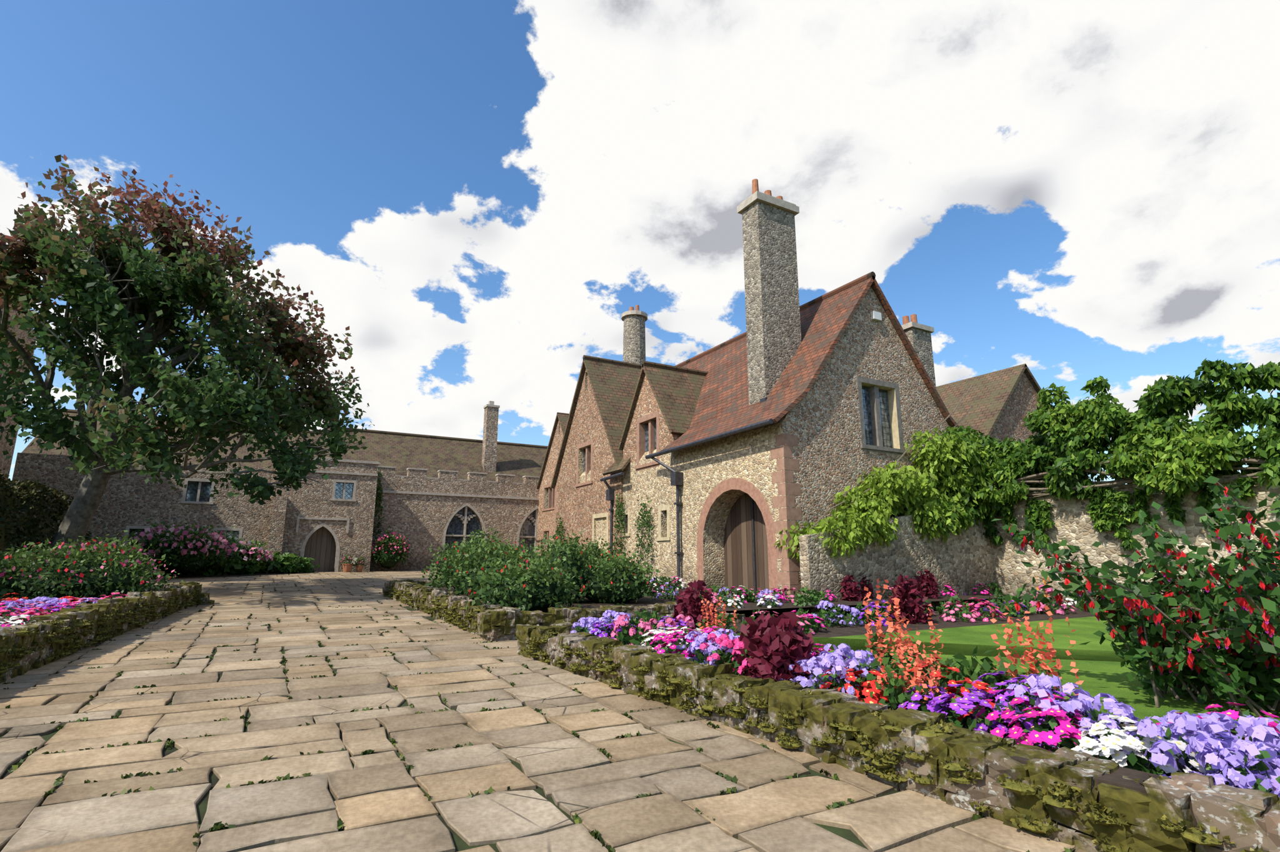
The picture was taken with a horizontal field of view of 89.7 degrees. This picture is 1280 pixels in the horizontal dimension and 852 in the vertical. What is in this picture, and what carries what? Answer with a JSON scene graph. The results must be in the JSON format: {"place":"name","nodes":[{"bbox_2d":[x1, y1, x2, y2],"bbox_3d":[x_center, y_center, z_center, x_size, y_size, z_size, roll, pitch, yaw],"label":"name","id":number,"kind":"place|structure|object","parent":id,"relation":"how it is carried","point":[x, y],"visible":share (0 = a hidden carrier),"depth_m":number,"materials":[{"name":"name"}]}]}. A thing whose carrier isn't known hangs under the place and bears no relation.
{"place":"outdoors","nodes":[
{"label":"outdoors","id":0,"kind":"place"},
{"bbox_2d":[0,581,199,683],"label":"wall","id":1,"kind":"structure","parent":0,"point":[95,612],"depth_m":8.04,"materials":[{"name":"grey stone"}]},
{"bbox_2d":[0,582,214,606],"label":"end wall","id":2,"kind":"structure","parent":0,"point":[204,599],"depth_m":13.96,"materials":[{"name":"grey stone"}]},
{"bbox_2d":[0,154,374,558],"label":"beech tree","id":3,"kind":"object","parent":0,"point":[51,245],"depth_m":16.15,"materials":[{"name":"green plant"}]},
{"bbox_2d":[464,551,586,611],"bbox_3d":[-2.032,2.794,11.405,2.350,1.136,2.443,7,-14,-29],"label":"fuchsia bush","id":4,"kind":"object","parent":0,"point":[494,578],"depth_m":10.85,"materials":[{"name":"green plant"}]},
{"bbox_2d":[0,570,1086,851],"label":"paving","id":5,"kind":"structure","parent":0,"point":[381,804],"depth_m":4.19,"materials":[{"name":"stone"}]},
{"bbox_2d":[382,579,452,596],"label":"back wall","id":6,"kind":"structure","parent":5,"relation":"on","point":[385,589],"depth_m":17.05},
{"bbox_2d":[341,524,533,572],"bbox_3d":[-11.169,6.102,32.700,12.058,2.534,1.011,8,-14,-34],"label":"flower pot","id":7,"kind":"object","parent":5,"relation":"on","point":[347,567],"visible":0.6,"depth_m":30.56,"materials":[{"name":"ceramic"}]},
{"bbox_2d":[339,554,356,564],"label":"flowers","id":8,"kind":"object","parent":7,"relation":"on","point":[346,558],"depth_m":30.38,"materials":[{"name":"plant"}]},
{"bbox_2d":[353,556,365,566],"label":"flowers","id":9,"kind":"object","parent":7,"relation":"in","point":[359,560],"depth_m":30.68,"materials":[{"name":"plant"}]},
{"bbox_2d":[2,570,1075,851],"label":"paving joint moss","id":10,"kind":"object","parent":5,"relation":"on","point":[576,818],"visible":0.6,"depth_m":4.34,"materials":[{"name":"green plant"}]},
{"bbox_2d":[0,582,1222,851],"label":"moss clumps","id":11,"kind":"object","parent":5,"relation":"on","point":[1031,790],"visible":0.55,"depth_m":4.39,"materials":[{"name":"green plant"}]},
{"bbox_2d":[0,586,1269,851],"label":"moss fuzz","id":12,"kind":"object","parent":5,"relation":"on","point":[1164,819],"visible":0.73,"depth_m":4.61,"materials":[{"name":"green moss"}]},
{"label":"low wall","id":13,"kind":"structure","parent":5,"relation":"on"},
{"bbox_2d":[515,613,744,658],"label":"wall end","id":14,"kind":"structure","parent":13,"relation":"on","point":[523,633],"depth_m":8.17,"materials":[{"name":"grey stone"}]},
{"bbox_2d":[536,420,563,563],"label":"wing gable","id":15,"kind":"structure","parent":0,"point":[545,520],"depth_m":36.31,"materials":[{"name":"brown brick"}]},
{"bbox_2d":[0,575,1134,851],"bbox_3d":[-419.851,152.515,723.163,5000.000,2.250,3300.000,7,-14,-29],"label":"ground","id":16,"kind":"structure","parent":0,"point":[459,842],"depth_m":3.93,"materials":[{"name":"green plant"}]},
{"bbox_2d":[0,300,36,480],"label":"tower walls","id":17,"kind":"structure","parent":16,"relation":"on","point":[5,464],"depth_m":24.71,"materials":[{"name":"stone"}]},
{"bbox_2d":[2,299,33,329],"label":"tower parapet","id":18,"kind":"structure","parent":17,"relation":"on","point":[16,312],"depth_m":24.32,"materials":[{"name":"stone"}]},
{"bbox_2d":[0,468,93,560],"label":"hedge","id":19,"kind":"object","parent":16,"relation":"on","point":[12,488],"depth_m":16.23,"materials":[{"name":"green plant"}]},
{"bbox_2d":[11,452,276,570],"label":"range walls","id":20,"kind":"structure","parent":16,"relation":"on","point":[131,499],"depth_m":27.89,"materials":[{"name":"grey stone"}]},
{"bbox_2d":[21,408,329,468],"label":"roof","id":21,"kind":"structure","parent":20,"relation":"on","point":[241,453],"depth_m":30.70,"materials":[{"name":"brown tile"}]},
{"bbox_2d":[108,519,253,574],"bbox_3d":[-17.449,4.618,24.550,4.621,2.072,3.868,7,-14,-29],"label":"hydrangea bush","id":22,"kind":"object","parent":16,"relation":"on","point":[221,557],"depth_m":23.90,"materials":[{"name":"pink plant"}]},
{"bbox_2d":[274,460,378,572],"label":"porch walls","id":23,"kind":"structure","parent":16,"relation":"on","point":[313,500],"depth_m":30.95,"materials":[{"name":"brown stone"}]},
{"bbox_2d":[267,456,379,553],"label":"buttress","id":24,"kind":"structure","parent":23,"relation":"attached to","point":[276,532],"depth_m":29.31,"materials":[{"name":"grey stone"}]},
{"bbox_2d":[372,461,384,539],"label":"climbing vine leaves","id":25,"kind":"object","parent":23,"relation":"attached to","point":[379,498],"visible":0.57,"depth_m":32.86,"materials":[{"name":"green plant"}]},
{"bbox_2d":[370,525,413,569],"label":"flowering bush","id":26,"kind":"object","parent":16,"relation":"on","point":[392,537],"depth_m":31.89,"materials":[{"name":"green plant"}]},
{"bbox_2d":[387,580,516,641],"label":"wall","id":27,"kind":"structure","parent":16,"relation":"on","point":[503,627],"depth_m":10.87,"materials":[{"name":"grey stone"}]},
{"bbox_2d":[369,475,539,571],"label":"hall walls","id":28,"kind":"structure","parent":16,"relation":"on","point":[420,522],"depth_m":34.37,"materials":[{"name":"brown stone"}]},
{"bbox_2d":[1,364,538,572],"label":"back dressings","id":29,"kind":"structure","parent":28,"relation":"attached to","point":[465,518],"depth_m":30.99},
{"bbox_2d":[128,481,534,571],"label":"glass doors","id":30,"kind":"structure","parent":29,"relation":"attached to","point":[320,547],"depth_m":30.89,"materials":[{"name":"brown wood"}]},
{"bbox_2d":[337,427,548,483],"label":"hall roof","id":31,"kind":"structure","parent":28,"relation":"on","point":[403,452],"depth_m":37.71,"materials":[{"name":"brown tile"}]},
{"bbox_2d":[324,401,499,472],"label":"hall chimneys","id":32,"kind":"object","parent":31,"relation":"on","point":[490,437],"visible":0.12,"depth_m":38.28,"materials":[{"name":"grey stone"}]},
{"bbox_2d":[376,466,539,500],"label":"parapet","id":33,"kind":"structure","parent":28,"relation":"on","point":[417,473],"depth_m":35.22,"materials":[{"name":"grey stone"}]},
{"bbox_2d":[540,370,906,609],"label":"wing dressings","id":34,"kind":"structure","parent":16,"relation":"on","point":[776,578],"depth_m":16.66,"materials":[{"name":"beige stone"}]},
{"bbox_2d":[553,512,564,543],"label":"climber leaves","id":35,"kind":"object","parent":34,"relation":"attached to","point":[558,530],"visible":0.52,"depth_m":25.70,"materials":[{"name":"green plant"}]},
{"bbox_2d":[611,483,626,556],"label":"climber leaves","id":36,"kind":"object","parent":34,"relation":"attached to","point":[620,519],"visible":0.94,"depth_m":21.53,"materials":[{"name":"green plant"}]},
{"bbox_2d":[580,286,951,611],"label":"house wall","id":37,"kind":"structure","parent":16,"relation":"on","point":[820,420],"depth_m":17.34,"materials":[{"name":"beige stone"}]},
{"bbox_2d":[553,369,623,560],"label":"gable wall","id":38,"kind":"structure","parent":37,"relation":"attached to","point":[579,508],"depth_m":24.59,"materials":[{"name":"brown stone"}]},
{"bbox_2d":[536,358,706,489],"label":"roof","id":39,"kind":"structure","parent":37,"relation":"on","point":[616,388],"depth_m":23.05,"materials":[{"name":"brown tile"}]},
{"bbox_2d":[634,495,654,566],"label":"climber leaves","id":40,"kind":"object","parent":37,"relation":"attached to","point":[642,524],"visible":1,"depth_m":20.08,"materials":[{"name":"green plant"}]},
{"bbox_2d":[623,374,680,463],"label":"dormer wall","id":41,"kind":"structure","parent":37,"relation":"attached to","point":[646,404],"depth_m":21.28,"materials":[{"name":"beige stone"}]},
{"bbox_2d":[600,418,773,584],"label":"wing gutters","id":42,"kind":"object","parent":37,"relation":"attached to","point":[677,479],"visible":0.84,"depth_m":18.55,"materials":[{"name":"black metal"}]},
{"bbox_2d":[547,386,891,594],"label":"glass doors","id":43,"kind":"structure","parent":37,"relation":"in","point":[739,568],"depth_m":17.21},
{"bbox_2d":[621,178,936,405],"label":"chimneys","id":44,"kind":"object","parent":37,"relation":"attached to","point":[773,324],"visible":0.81,"depth_m":18.10,"materials":[{"name":"grey stone"}]},
{"bbox_2d":[660,276,960,451],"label":"roof","id":45,"kind":"structure","parent":37,"relation":"on","point":[722,405],"depth_m":17.99,"materials":[{"name":"brown tile"}]},
{"bbox_2d":[989,372,1048,492],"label":"range walls","id":46,"kind":"structure","parent":16,"relation":"on","point":[1022,402],"depth_m":21.70,"materials":[{"name":"grey stone"}]},
{"bbox_2d":[936,363,1041,436],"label":"roof","id":47,"kind":"structure","parent":46,"relation":"on","point":[988,395],"depth_m":22.32,"materials":[{"name":"brown tile"}]},
{"bbox_2d":[798,473,1279,614],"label":"garden wall","id":48,"kind":"structure","parent":16,"relation":"on","point":[967,562],"depth_m":15.53,"materials":[{"name":"beige stone"}]},
{"bbox_2d":[773,358,1279,563],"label":"climbing vine","id":49,"kind":"object","parent":48,"relation":"attached to","point":[964,467],"depth_m":15.05,"materials":[{"name":"green plant"}]},
{"bbox_2d":[476,601,677,641],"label":"end wall","id":50,"kind":"structure","parent":0,"point":[569,615],"depth_m":9.87,"materials":[{"name":"grey stone"}]},
{"bbox_2d":[3,572,1203,776],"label":"flower bed soil","id":51,"kind":"structure","parent":0,"point":[846,630],"depth_m":11.59,"materials":[{"name":"brown soil"}]},
{"bbox_2d":[163,554,263,576],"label":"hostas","id":52,"kind":"object","parent":51,"relation":"on","point":[247,569],"depth_m":25.93,"materials":[{"name":"plant"}]},
{"bbox_2d":[214,538,277,571],"bbox_3d":[-16.958,5.404,26.945,3.171,1.446,2.633,7,-14,-29],"label":"hydrangea bush","id":53,"kind":"object","parent":51,"relation":"on","point":[258,545],"depth_m":26.92,"materials":[{"name":"pink plant"}]},
{"bbox_2d":[254,551,319,574],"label":"hostas","id":54,"kind":"object","parent":51,"relation":"on","point":[293,563],"depth_m":28.25,"materials":[{"name":"green plant"}]},
{"bbox_2d":[538,535,619,569],"bbox_3d":[-1.616,3.501,15.976,2.686,1.593,3.032,7,-14,-29],"label":"fuchsia bush","id":55,"kind":"object","parent":51,"relation":"on","point":[596,552],"depth_m":15.61,"materials":[{"name":"green plant"}]},
{"bbox_2d":[0,576,1279,793],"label":"flower bed leaves","id":56,"kind":"object","parent":51,"relation":"on","point":[897,695],"visible":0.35,"depth_m":4.95,"materials":[{"name":"green plant"}]},
{"bbox_2d":[0,569,1279,797],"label":"flowers","id":57,"kind":"object","parent":51,"relation":"on","point":[780,648],"visible":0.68,"depth_m":4.61,"materials":[{"name":"purple plant"}]},
{"bbox_2d":[0,0,1279,484],"label":"sky","id":58,"kind":"structure","parent":0,"point":[1075,192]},
{"bbox_2d":[136,570,1279,740],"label":"lawn","id":59,"kind":"structure","parent":0,"point":[1099,668],"depth_m":7.14,"materials":[{"name":"green plant"}]},
{"bbox_2d":[0,551,42,598],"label":"fuchsia bush","id":60,"kind":"object","parent":59,"relation":"on","point":[12,571],"depth_m":12.25,"materials":[{"name":"plant"}]},
{"bbox_2d":[0,530,183,604],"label":"fuchsia bush","id":61,"kind":"object","parent":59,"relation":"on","point":[17,562],"depth_m":11.30,"materials":[{"name":"green plant"}]},
{"bbox_2d":[420,527,538,595],"bbox_3d":[-3.898,3.353,15.753,2.905,1.758,3.080,7,-14,-29],"label":"fuchsia bush","id":62,"kind":"object","parent":59,"relation":"on","point":[445,573],"depth_m":15.47,"materials":[{"name":"green plant"}]},
{"bbox_2d":[429,529,551,601],"bbox_3d":[-2.930,2.936,13.245,2.531,1.575,2.657,7,-14,-29],"label":"fuchsia bush","id":63,"kind":"object","parent":59,"relation":"on","point":[484,550],"depth_m":12.89,"materials":[{"name":"green plant"}]},
{"bbox_2d":[528,525,599,604],"bbox_3d":[-1.577,2.884,13.069,1.508,1.752,1.425,7,-14,-29],"label":"fuchsia bush","id":64,"kind":"object","parent":59,"relation":"on","point":[553,547],"depth_m":12.91,"materials":[{"name":"green plant"}]},
{"bbox_2d":[565,549,673,605],"bbox_3d":[-0.672,3.158,13.330,2.337,1.202,2.366,7,-14,-29],"label":"fuchsia bush","id":65,"kind":"object","parent":59,"relation":"on","point":[624,563],"depth_m":12.82,"materials":[{"name":"green plant"}]},
{"bbox_2d":[990,476,1279,718],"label":"fuchsia bush","id":66,"kind":"object","parent":59,"relation":"on","point":[1263,679],"depth_m":4.80,"materials":[{"name":"green plant"}]},
{"bbox_2d":[582,271,881,374],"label":"ridge tiles","id":67,"kind":"object","parent":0,"point":[876,316],"visible":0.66,"depth_m":21.78,"materials":[{"name":"brown tile"}]},
{"bbox_2d":[522,625,1279,851],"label":"wall","id":68,"kind":"structure","parent":0,"point":[1235,814],"depth_m":3.44,"materials":[{"name":"grey stone"}]}
]}

